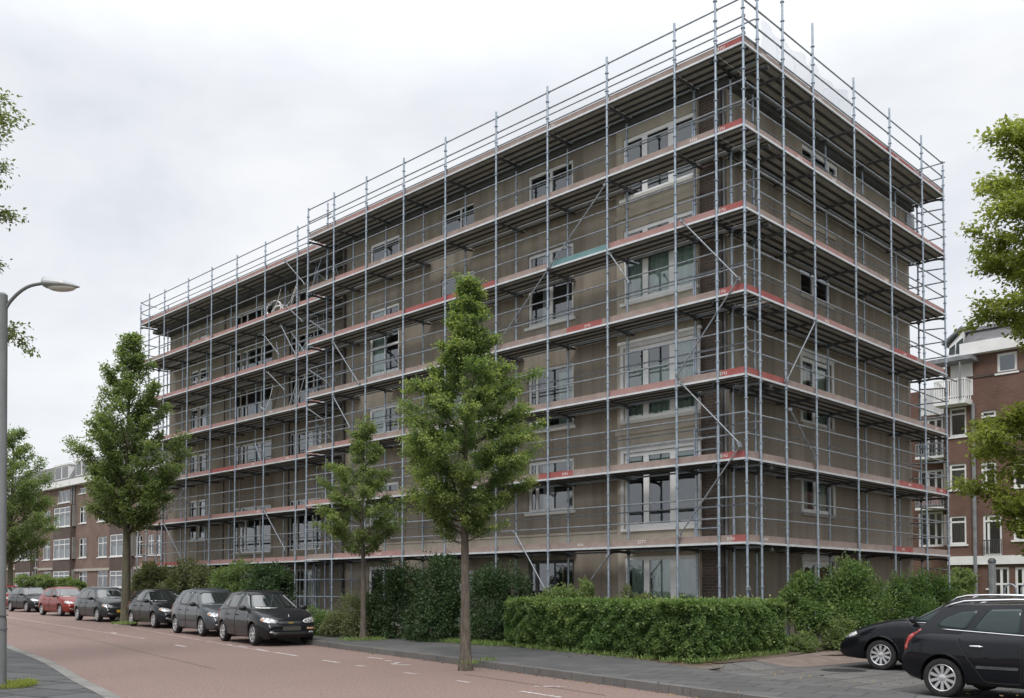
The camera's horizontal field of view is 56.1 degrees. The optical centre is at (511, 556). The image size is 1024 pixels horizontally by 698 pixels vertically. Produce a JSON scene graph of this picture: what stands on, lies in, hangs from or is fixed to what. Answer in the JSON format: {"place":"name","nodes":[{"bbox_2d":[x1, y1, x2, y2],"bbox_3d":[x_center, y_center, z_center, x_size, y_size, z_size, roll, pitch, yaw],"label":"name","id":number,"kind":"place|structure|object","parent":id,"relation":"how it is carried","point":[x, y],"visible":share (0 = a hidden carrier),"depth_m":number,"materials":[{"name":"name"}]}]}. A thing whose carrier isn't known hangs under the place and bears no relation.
{"place":"outdoors","nodes":[
{"label":"outdoors","id":0,"kind":"place"},
{"bbox_2d":[0,677,40,688],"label":"grass","id":1,"kind":"structure","parent":0,"point":[20,683],"depth_m":14.81,"materials":[{"name":"green plant"}]},
{"bbox_2d":[6,424,64,584],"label":"street tree","id":2,"kind":"object","parent":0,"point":[25,493],"visible":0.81,"depth_m":68.88,"materials":[{"name":"green plant"}]},
{"bbox_2d":[0,648,103,697],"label":"pavement","id":3,"kind":"structure","parent":0,"point":[53,683],"depth_m":15.61,"materials":[{"name":"grey concrete"}]},
{"bbox_2d":[0,87,40,357],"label":"street tree","id":4,"kind":"object","parent":3,"relation":"on","point":[3,214],"visible":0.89,"depth_m":18.72,"materials":[{"name":"green plant"}]},
{"bbox_2d":[0,276,79,688],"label":"street lamp","id":5,"kind":"object","parent":3,"relation":"on","point":[57,284],"visible":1,"depth_m":14.72,"materials":[{"name":"metal"}]},
{"bbox_2d":[6,608,695,697],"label":"road","id":6,"kind":"structure","parent":0,"point":[245,672],"depth_m":18.78,"materials":[{"name":"red brick"}]},
{"bbox_2d":[6,585,18,605],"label":"parked car","id":7,"kind":"object","parent":6,"relation":"on","point":[9,589],"visible":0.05,"depth_m":62.55,"materials":[{"name":"red paint"}]},
{"bbox_2d":[7,587,44,611],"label":"parked car","id":8,"kind":"object","parent":6,"relation":"on","point":[26,598],"visible":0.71,"depth_m":56.42,"materials":[{"name":"grey paint"}]},
{"bbox_2d":[38,587,80,615],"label":"parked car","id":9,"kind":"object","parent":6,"relation":"on","point":[60,600],"visible":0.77,"depth_m":50.05,"materials":[{"name":"red paint"}]},
{"bbox_2d":[8,617,146,638],"bbox_3d":[-18.368,2.791,39.021,0.140,0.164,22.860,2,-3,-37],"label":"road marking","id":10,"kind":"object","parent":6,"relation":"on","point":[85,629],"visible":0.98,"depth_m":35.60,"materials":[{"name":"paint"}]},
{"bbox_2d":[74,586,131,621],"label":"parked car","id":11,"kind":"object","parent":6,"relation":"on","point":[98,603],"visible":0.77,"depth_m":42.95,"materials":[{"name":"grey paint"}]},
{"bbox_2d":[59,331,197,624],"bbox_3d":[-15.756,-3.204,39.706,5.372,12.335,4.970,0,-2,0],"label":"street tree","id":12,"kind":"object","parent":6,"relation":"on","point":[110,438],"visible":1,"depth_m":39.24,"materials":[{"name":"green plant"}]},
{"bbox_2d":[127,589,179,627],"bbox_3d":[-13.806,2.021,38.080,2.030,1.492,4.136,2,-3,-39],"label":"parked car","id":13,"kind":"object","parent":6,"relation":"on","point":[153,607],"visible":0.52,"depth_m":37.44,"materials":[{"name":"black paint"}]},
{"bbox_2d":[171,588,230,635],"bbox_3d":[-10.191,1.846,32.688,2.030,1.563,4.136,2,-3,-37],"label":"parked car","id":14,"kind":"object","parent":6,"relation":"on","point":[196,608],"visible":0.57,"depth_m":32.11,"materials":[{"name":"grey paint"}]},
{"bbox_2d":[218,590,314,644],"bbox_3d":[-7.238,1.745,28.191,2.030,1.532,4.136,1,-2,-35],"label":"parked car","id":15,"kind":"object","parent":6,"relation":"on","point":[255,616],"visible":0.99,"depth_m":27.20,"materials":[{"name":"black paint"}]},
{"bbox_2d":[6,606,780,697],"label":"kerb","id":16,"kind":"structure","parent":6,"relation":"on","point":[682,690],"depth_m":16.81,"materials":[{"name":"grey concrete"}]},
{"bbox_2d":[110,620,843,664],"bbox_3d":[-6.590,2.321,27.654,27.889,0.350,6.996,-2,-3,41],"label":"grass","id":17,"kind":"structure","parent":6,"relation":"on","point":[535,646],"depth_m":21.37,"materials":[{"name":"green plant"}]},
{"bbox_2d":[13,573,43,586],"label":"shrub","id":18,"kind":"object","parent":17,"relation":"on","point":[28,581],"visible":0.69,"depth_m":83.53,"materials":[{"name":"green plant"}]},
{"bbox_2d":[36,573,57,588],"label":"shrub","id":19,"kind":"object","parent":17,"relation":"on","point":[48,582],"visible":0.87,"depth_m":77.47,"materials":[{"name":"green plant"}]},
{"bbox_2d":[54,576,74,586],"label":"shrub","id":20,"kind":"object","parent":17,"relation":"on","point":[60,580],"visible":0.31,"depth_m":79.34,"materials":[{"name":"green plant"}]},
{"bbox_2d":[66,578,86,590],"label":"shrub","id":21,"kind":"object","parent":17,"relation":"on","point":[78,584],"visible":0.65,"depth_m":77.47,"materials":[{"name":"green plant"}]},
{"bbox_2d":[355,556,432,640],"bbox_3d":[-3.391,1.186,27.775,2.655,2.564,2.465,0,-2,0],"label":"shrub","id":22,"kind":"object","parent":17,"relation":"on","point":[396,581],"visible":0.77,"depth_m":27.85,"materials":[{"name":"green plant"}]},
{"bbox_2d":[401,542,475,641],"bbox_3d":[-1.963,1.010,26.961,2.168,2.872,2.544,0,-2,0],"label":"shrub","id":23,"kind":"object","parent":17,"relation":"on","point":[440,620],"visible":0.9,"depth_m":26.52,"materials":[{"name":"green plant"}]},
{"bbox_2d":[457,557,534,643],"bbox_3d":[-0.278,1.208,25.964,2.414,2.414,2.132,0,-2,0],"label":"shrub","id":24,"kind":"object","parent":17,"relation":"on","point":[497,588],"visible":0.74,"depth_m":25.87,"materials":[{"name":"green plant"}]},
{"bbox_2d":[535,574,595,605],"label":"shrub","id":25,"kind":"object","parent":17,"relation":"on","point":[588,590],"visible":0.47,"depth_m":23.51,"materials":[{"name":"green plant"}]},
{"bbox_2d":[877,562,966,620],"bbox_3d":[10.816,1.250,25.464,1.966,2.294,2.880,-1,-2,34],"label":"shrub","id":26,"kind":"object","parent":17,"relation":"on","point":[924,596],"visible":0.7,"depth_m":25.27,"materials":[{"name":"green plant"}]},
{"bbox_2d":[0,0,1023,481],"label":"sky","id":27,"kind":"structure","parent":0,"point":[169,141],"materials":[{"name":"white"}]},
{"bbox_2d":[299,635,946,697],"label":"pavement","id":28,"kind":"structure","parent":0,"point":[633,668],"depth_m":17.16,"materials":[{"name":"grey concrete"}]},
{"bbox_2d":[130,560,180,593],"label":"shrub","id":29,"kind":"object","parent":28,"relation":"on","point":[151,574],"visible":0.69,"depth_m":42.38,"materials":[{"name":"green plant"}]},
{"bbox_2d":[156,557,223,592],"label":"shrub","id":30,"kind":"object","parent":28,"relation":"on","point":[196,575],"visible":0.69,"depth_m":39.97,"materials":[{"name":"green plant"}]},
{"bbox_2d":[205,557,257,592],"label":"shrub","id":31,"kind":"object","parent":28,"relation":"on","point":[231,583],"visible":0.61,"depth_m":36.70,"materials":[{"name":"green plant"}]},
{"bbox_2d":[241,560,300,604],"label":"shrub","id":32,"kind":"object","parent":28,"relation":"on","point":[278,578],"visible":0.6,"depth_m":34.53,"materials":[{"name":"green plant"}]},
{"bbox_2d":[307,603,337,635],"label":"shrub","id":33,"kind":"object","parent":28,"relation":"on","point":[318,617],"visible":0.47,"depth_m":29.62,"materials":[{"name":"green plant"}]},
{"bbox_2d":[315,586,392,637],"bbox_3d":[-4.720,1.673,28.594,2.969,1.631,1.585,-1,-2,28],"label":"shrub","id":34,"kind":"object","parent":28,"relation":"on","point":[341,626],"visible":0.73,"depth_m":28.36,"materials":[{"name":"green plant"}]},
{"bbox_2d":[393,271,549,670],"bbox_3d":[-0.846,-1.684,18.703,3.233,7.812,3.200,0,-2,0],"label":"street tree","id":35,"kind":"object","parent":28,"relation":"on","point":[474,342],"visible":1,"depth_m":18.44,"materials":[{"name":"green plant"}]},
{"bbox_2d":[648,648,832,669],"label":"garden soil","id":36,"kind":"structure","parent":0,"point":[699,665],"depth_m":18.76,"materials":[{"name":"brown soil"}]},
{"bbox_2d":[619,582,653,598],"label":"shrub","id":37,"kind":"object","parent":36,"relation":"on","point":[626,589],"visible":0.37,"depth_m":22.53,"materials":[{"name":"green plant"}]},
{"bbox_2d":[502,594,791,663],"bbox_3d":[2.332,1.559,22.411,7.189,1.432,4.377,-2,-3,41],"label":"hedge","id":38,"kind":"object","parent":36,"relation":"on","point":[694,628],"visible":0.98,"depth_m":20.56,"materials":[{"name":"green plant"}]},
{"bbox_2d":[786,628,823,652],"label":"shrub","id":39,"kind":"object","parent":36,"relation":"on","point":[798,643],"visible":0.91,"depth_m":22.11,"materials":[{"name":"green plant"}]},
{"bbox_2d":[775,568,842,641],"bbox_3d":[7.281,1.281,23.761,1.510,2.120,1.878,0,-2,0],"label":"shrub","id":40,"kind":"object","parent":36,"relation":"on","point":[803,610],"visible":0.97,"depth_m":23.53,"materials":[{"name":"green plant"}]},
{"bbox_2d":[817,612,858,650],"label":"shrub","id":41,"kind":"object","parent":36,"relation":"on","point":[836,635],"visible":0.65,"depth_m":22.65,"materials":[{"name":"green plant"}]},
{"bbox_2d":[811,548,900,646],"bbox_3d":[8.520,1.041,24.092,2.400,2.616,1.947,2,-3,-44],"label":"shrub","id":42,"kind":"object","parent":36,"relation":"on","point":[853,599],"visible":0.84,"depth_m":23.88,"materials":[{"name":"green plant"}]},
{"bbox_2d":[710,637,832,662],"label":"garden soil","id":43,"kind":"structure","parent":0,"point":[747,658],"depth_m":20.50,"materials":[{"name":"brown soil"}]},
{"bbox_2d":[758,650,867,666],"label":"path","id":44,"kind":"structure","parent":0,"point":[811,659],"depth_m":20.27,"materials":[{"name":"grey concrete"}]},
{"bbox_2d":[700,660,1023,697],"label":"parking lot","id":45,"kind":"structure","parent":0,"point":[895,674],"depth_m":16.73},
{"bbox_2d":[821,668,865,671],"bbox_3d":[6.274,2.151,18.195,0.840,0.009,0.840,0,-2,0],"label":"manhole cover","id":46,"kind":"object","parent":45,"relation":"on","point":[842,670],"visible":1,"depth_m":18.12,"materials":[{"name":"metal"}]},
{"bbox_2d":[840,594,1023,669],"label":"parked car","id":47,"kind":"object","parent":45,"relation":"on","point":[879,645],"visible":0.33,"depth_m":18.22,"materials":[{"name":"black paint"}]},
{"bbox_2d":[902,599,1023,696],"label":"parked car","id":48,"kind":"object","parent":45,"relation":"on","point":[949,650],"visible":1,"depth_m":13.41,"materials":[{"name":"black paint"}]},
{"bbox_2d":[944,113,1023,556],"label":"street tree","id":49,"kind":"object","parent":45,"relation":"on","point":[1007,265],"visible":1,"depth_m":20.82,"materials":[{"name":"green leaf"},{"name":"bark"}]},
{"bbox_3d":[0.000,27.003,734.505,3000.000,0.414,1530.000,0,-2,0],"label":"ground","id":50,"kind":"structure","parent":0,"visible":0},
{"bbox_2d":[6,469,46,585],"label":"terraced house","id":51,"kind":"structure","parent":50,"relation":"on","point":[28,567],"depth_m":106.12,"materials":[{"name":"brick"}]},
{"bbox_2d":[7,643,121,697],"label":"kerb","id":52,"kind":"structure","parent":50,"relation":"on","point":[81,681],"depth_m":16.85,"materials":[{"name":"concrete"}]},
{"bbox_2d":[37,456,98,589],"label":"terraced house","id":53,"kind":"structure","parent":50,"relation":"on","point":[57,558],"depth_m":99.22,"materials":[{"name":"brick"}]},
{"bbox_2d":[52,538,69,559],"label":"window","id":54,"kind":"structure","parent":53,"relation":"in","point":[61,554],"depth_m":98.55,"materials":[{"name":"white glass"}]},
{"bbox_2d":[54,506,69,527],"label":"window","id":55,"kind":"structure","parent":53,"relation":"in","point":[64,521],"depth_m":98.43,"materials":[{"name":"white glass"}]},
{"bbox_2d":[70,447,168,596],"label":"terraced house","id":56,"kind":"structure","parent":50,"relation":"on","point":[98,559],"depth_m":93.18,"materials":[{"name":"brick"}]},
{"bbox_2d":[109,534,122,557],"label":"window","id":57,"kind":"structure","parent":56,"relation":"in","point":[117,549],"depth_m":89.20,"materials":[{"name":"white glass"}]},
{"bbox_2d":[110,571,121,587],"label":"window","id":58,"kind":"structure","parent":56,"relation":"in","point":[116,582],"depth_m":89.10,"materials":[{"name":"white glass"}]},
{"bbox_2d":[137,213,357,618],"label":"scaffolding","id":59,"kind":"object","parent":50,"relation":"on","point":[287,318],"visible":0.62,"depth_m":41.60,"materials":[{"name":"metal"}]},
{"bbox_2d":[307,413,410,639],"bbox_3d":[-4.340,-0.782,27.076,3.030,6.554,2.504,0,-2,0],"label":"street tree","id":60,"kind":"object","parent":50,"relation":"on","point":[367,489],"visible":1,"depth_m":27.02,"materials":[{"name":"green plant"}]},
{"bbox_2d":[153,77,914,637],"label":"apartment block","id":61,"kind":"structure","parent":50,"relation":"on","point":[655,573],"depth_m":29.10,"materials":[{"name":"brown brick"}]},
{"bbox_2d":[186,499,207,541],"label":"window","id":62,"kind":"structure","parent":61,"relation":"in","point":[203,503],"depth_m":47.32,"materials":[{"name":"white glass"}]},
{"bbox_2d":[191,405,207,428],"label":"window","id":63,"kind":"structure","parent":61,"relation":"in","point":[204,408],"depth_m":47.51,"materials":[{"name":"white glass"}]},
{"bbox_2d":[191,366,208,385],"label":"window","id":64,"kind":"structure","parent":61,"relation":"in","point":[200,370],"depth_m":47.64,"materials":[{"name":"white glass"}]},
{"bbox_2d":[230,504,270,555],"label":"window","id":65,"kind":"structure","parent":61,"relation":"in","point":[244,528],"depth_m":44.29,"materials":[{"name":"white glass"}]},
{"bbox_2d":[234,440,270,462],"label":"window","id":66,"kind":"structure","parent":61,"relation":"in","point":[260,443],"depth_m":43.94,"materials":[{"name":"white glass"}]},
{"bbox_2d":[236,383,271,417],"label":"window","id":67,"kind":"structure","parent":61,"relation":"in","point":[261,387],"depth_m":44.39,"materials":[{"name":"white glass"}]},
{"bbox_2d":[237,342,271,369],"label":"window","id":68,"kind":"structure","parent":61,"relation":"in","point":[245,364],"depth_m":44.58,"materials":[{"name":"white glass"}]},
{"bbox_2d":[289,569,319,609],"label":"window","id":69,"kind":"structure","parent":61,"relation":"in","point":[309,570],"depth_m":40.62,"materials":[{"name":"white glass"}]},
{"bbox_2d":[289,497,320,550],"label":"window","id":70,"kind":"structure","parent":61,"relation":"in","point":[290,549],"depth_m":41.12,"materials":[{"name":"white glass"}]},
{"bbox_2d":[290,428,320,454],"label":"window","id":71,"kind":"structure","parent":61,"relation":"in","point":[312,443],"depth_m":40.91,"materials":[{"name":"white glass"}]},
{"bbox_2d":[291,369,321,404],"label":"window","id":72,"kind":"structure","parent":61,"relation":"in","point":[321,369],"depth_m":41.37,"materials":[{"name":"white glass"}]},
{"bbox_2d":[291,329,321,354],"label":"window","id":73,"kind":"structure","parent":61,"relation":"in","point":[314,331],"depth_m":41.43,"materials":[{"name":"white glass"}]},
{"bbox_2d":[366,303,399,378],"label":"window","id":74,"kind":"structure","parent":61,"relation":"in","point":[379,369],"depth_m":35.47,"materials":[{"name":"white glass"}]},
{"bbox_2d":[369,566,397,626],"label":"window","id":75,"kind":"structure","parent":61,"relation":"in","point":[370,568],"depth_m":35.34,"materials":[{"name":"white glass"}]},
{"bbox_2d":[370,404,398,434],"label":"window","id":76,"kind":"structure","parent":61,"relation":"in","point":[378,412],"depth_m":35.35,"materials":[{"name":"glass"}]},
{"bbox_2d":[371,235,398,262],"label":"window","id":77,"kind":"structure","parent":61,"relation":"in","point":[396,237],"depth_m":35.44,"materials":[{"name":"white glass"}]},
{"bbox_2d":[442,203,473,234],"bbox_3d":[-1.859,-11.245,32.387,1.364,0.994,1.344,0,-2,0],"label":"window","id":78,"kind":"structure","parent":61,"relation":"in","point":[460,209],"depth_m":32.38,"materials":[{"name":"white plastic"}]},
{"bbox_2d":[524,457,575,515],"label":"window","id":79,"kind":"structure","parent":61,"relation":"in","point":[551,467],"depth_m":29.42,"materials":[{"name":"white plastic"}]},
{"bbox_2d":[524,243,575,331],"bbox_3d":[1.217,-8.209,29.390,2.058,2.347,0.295,-2,-3,44],"label":"window","id":80,"kind":"structure","parent":61,"relation":"in","point":[552,321],"depth_m":29.56,"materials":[{"name":"white plastic"}]},
{"bbox_2d":[525,362,575,434],"bbox_3d":[1.216,-4.779,29.269,2.058,1.984,0.290,-2,-3,44],"label":"window","id":81,"kind":"structure","parent":61,"relation":"in","point":[562,425],"depth_m":29.12,"materials":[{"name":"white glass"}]},
{"bbox_2d":[529,160,572,200],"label":"window","id":82,"kind":"structure","parent":61,"relation":"in","point":[551,172],"depth_m":29.50,"materials":[{"name":"white plastic"}]},
{"bbox_2d":[529,560,573,597],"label":"window","id":83,"kind":"structure","parent":61,"relation":"in","point":[537,563],"depth_m":29.47,"materials":[{"name":"grey glass"}]},
{"bbox_2d":[619,113,698,204],"bbox_3d":[4.032,-10.956,26.485,2.611,1.824,0.165,-2,-3,44],"label":"window","id":84,"kind":"structure","parent":61,"relation":"in","point":[645,191],"depth_m":26.50,"materials":[{"name":"white plastic"}]},
{"bbox_2d":[617,325,701,424],"bbox_3d":[4.064,-4.897,26.305,2.752,2.320,0.295,-2,-3,44],"label":"window","id":85,"kind":"structure","parent":61,"relation":"in","point":[664,409],"depth_m":26.34,"materials":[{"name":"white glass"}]},
{"bbox_2d":[619,210,699,307],"bbox_3d":[4.071,-8.158,26.427,2.611,2.156,0.277,-2,-3,44],"label":"window","id":86,"kind":"structure","parent":61,"relation":"in","point":[686,269],"depth_m":26.52,"materials":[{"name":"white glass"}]},
{"bbox_2d":[625,555,695,598],"bbox_3d":[4.107,1.164,26.138,2.424,2.363,0.170,-2,-3,44],"label":"window","id":87,"kind":"structure","parent":61,"relation":"in","point":[664,567],"depth_m":26.19,"materials":[{"name":"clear glass"}]},
{"bbox_2d":[618,437,702,531],"bbox_3d":[4.053,-1.910,26.190,2.752,2.390,0.265,-2,-3,44],"label":"window","id":88,"kind":"structure","parent":61,"relation":"in","point":[687,451],"depth_m":26.26,"materials":[{"name":"white glass"}]},
{"bbox_2d":[799,269,834,309],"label":"window","id":89,"kind":"structure","parent":61,"relation":"in","point":[811,280],"depth_m":28.37,"materials":[{"name":"white plastic"}]},
{"bbox_2d":[799,347,835,432],"bbox_3d":[8.930,-4.851,28.334,0.311,2.209,2.168,-2,-3,44],"label":"window","id":90,"kind":"structure","parent":61,"relation":"in","point":[821,368],"depth_m":28.30,"materials":[{"name":"white plastic"}]},
{"bbox_2d":[801,480,836,518],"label":"window","id":91,"kind":"structure","parent":61,"relation":"in","point":[822,489],"depth_m":28.18,"materials":[{"name":"white plastic"}]},
{"bbox_2d":[801,554,837,629],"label":"window","id":92,"kind":"structure","parent":61,"relation":"in","point":[807,559],"depth_m":28.04,"materials":[{"name":"grey glass"}]},
{"bbox_2d":[802,144,836,178],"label":"window","id":93,"kind":"structure","parent":61,"relation":"in","point":[829,165],"depth_m":28.97,"materials":[{"name":"white plastic"}]},
{"bbox_2d":[304,0,771,628],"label":"scaffolding","id":94,"kind":"object","parent":50,"relation":"on","point":[716,64],"visible":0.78,"depth_m":27.16,"materials":[{"name":"metal"}]},
{"bbox_2d":[727,0,956,641],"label":"scaffolding","id":95,"kind":"object","parent":50,"relation":"on","point":[779,87],"visible":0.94,"depth_m":27.46,"materials":[{"name":"metal"}]},
{"bbox_2d":[941,566,979,597],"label":"shrub","id":96,"kind":"object","parent":50,"relation":"on","point":[966,575],"visible":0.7,"depth_m":44.55,"materials":[{"name":"green plant"}]},
{"bbox_2d":[911,323,1023,602],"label":"brick apartment building","id":97,"kind":"structure","parent":50,"relation":"on","point":[985,368],"depth_m":50.10,"materials":[{"name":"brick"}]},
{"bbox_2d":[918,469,942,488],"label":"window","id":98,"kind":"structure","parent":97,"relation":"in","point":[940,470],"depth_m":52.98,"materials":[{"name":"white plastic"}]},
{"bbox_2d":[919,418,942,455],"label":"window","id":99,"kind":"structure","parent":97,"relation":"in","point":[928,420],"depth_m":53.03,"materials":[{"name":"white plastic"}]},
{"bbox_2d":[918,511,943,546],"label":"window","id":100,"kind":"structure","parent":97,"relation":"in","point":[924,513],"depth_m":52.94,"materials":[{"name":"white plastic"}]},
{"bbox_2d":[948,407,966,438],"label":"window","id":101,"kind":"structure","parent":97,"relation":"in","point":[960,435],"depth_m":50.70,"materials":[{"name":"white plastic"}]},
{"bbox_2d":[947,515,968,545],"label":"window","id":102,"kind":"structure","parent":97,"relation":"in","point":[958,531],"depth_m":50.63,"materials":[{"name":"white glass"}]},
{"bbox_2d":[949,463,968,491],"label":"window","id":103,"kind":"structure","parent":97,"relation":"in","point":[957,470],"depth_m":50.73,"materials":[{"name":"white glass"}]},
{"bbox_2d":[952,363,970,396],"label":"window","id":104,"kind":"structure","parent":97,"relation":"in","point":[953,367],"depth_m":50.51,"materials":[{"name":"white plastic"}]},
{"bbox_2d":[983,515,1001,555],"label":"window","id":105,"kind":"structure","parent":97,"relation":"in","point":[984,516],"depth_m":49.47,"materials":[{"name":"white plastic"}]},
{"bbox_2d":[996,567,1009,596],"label":"window","id":106,"kind":"structure","parent":97,"relation":"in","point":[1001,583],"depth_m":48.94,"materials":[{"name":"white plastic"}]},
{"bbox_2d":[995,351,1018,375],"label":"window","id":107,"kind":"structure","parent":97,"relation":"in","point":[1015,352],"depth_m":49.05,"materials":[{"name":"white plastic"}]},
{"bbox_2d":[1015,567,1023,593],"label":"window","id":108,"kind":"structure","parent":97,"relation":"in","point":[1016,568],"depth_m":48.44,"materials":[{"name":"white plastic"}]},
{"bbox_2d":[988,558,995,596],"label":"bollard","id":109,"kind":"object","parent":50,"relation":"on","point":[992,573],"visible":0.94,"depth_m":47.61,"materials":[{"name":"metal"}]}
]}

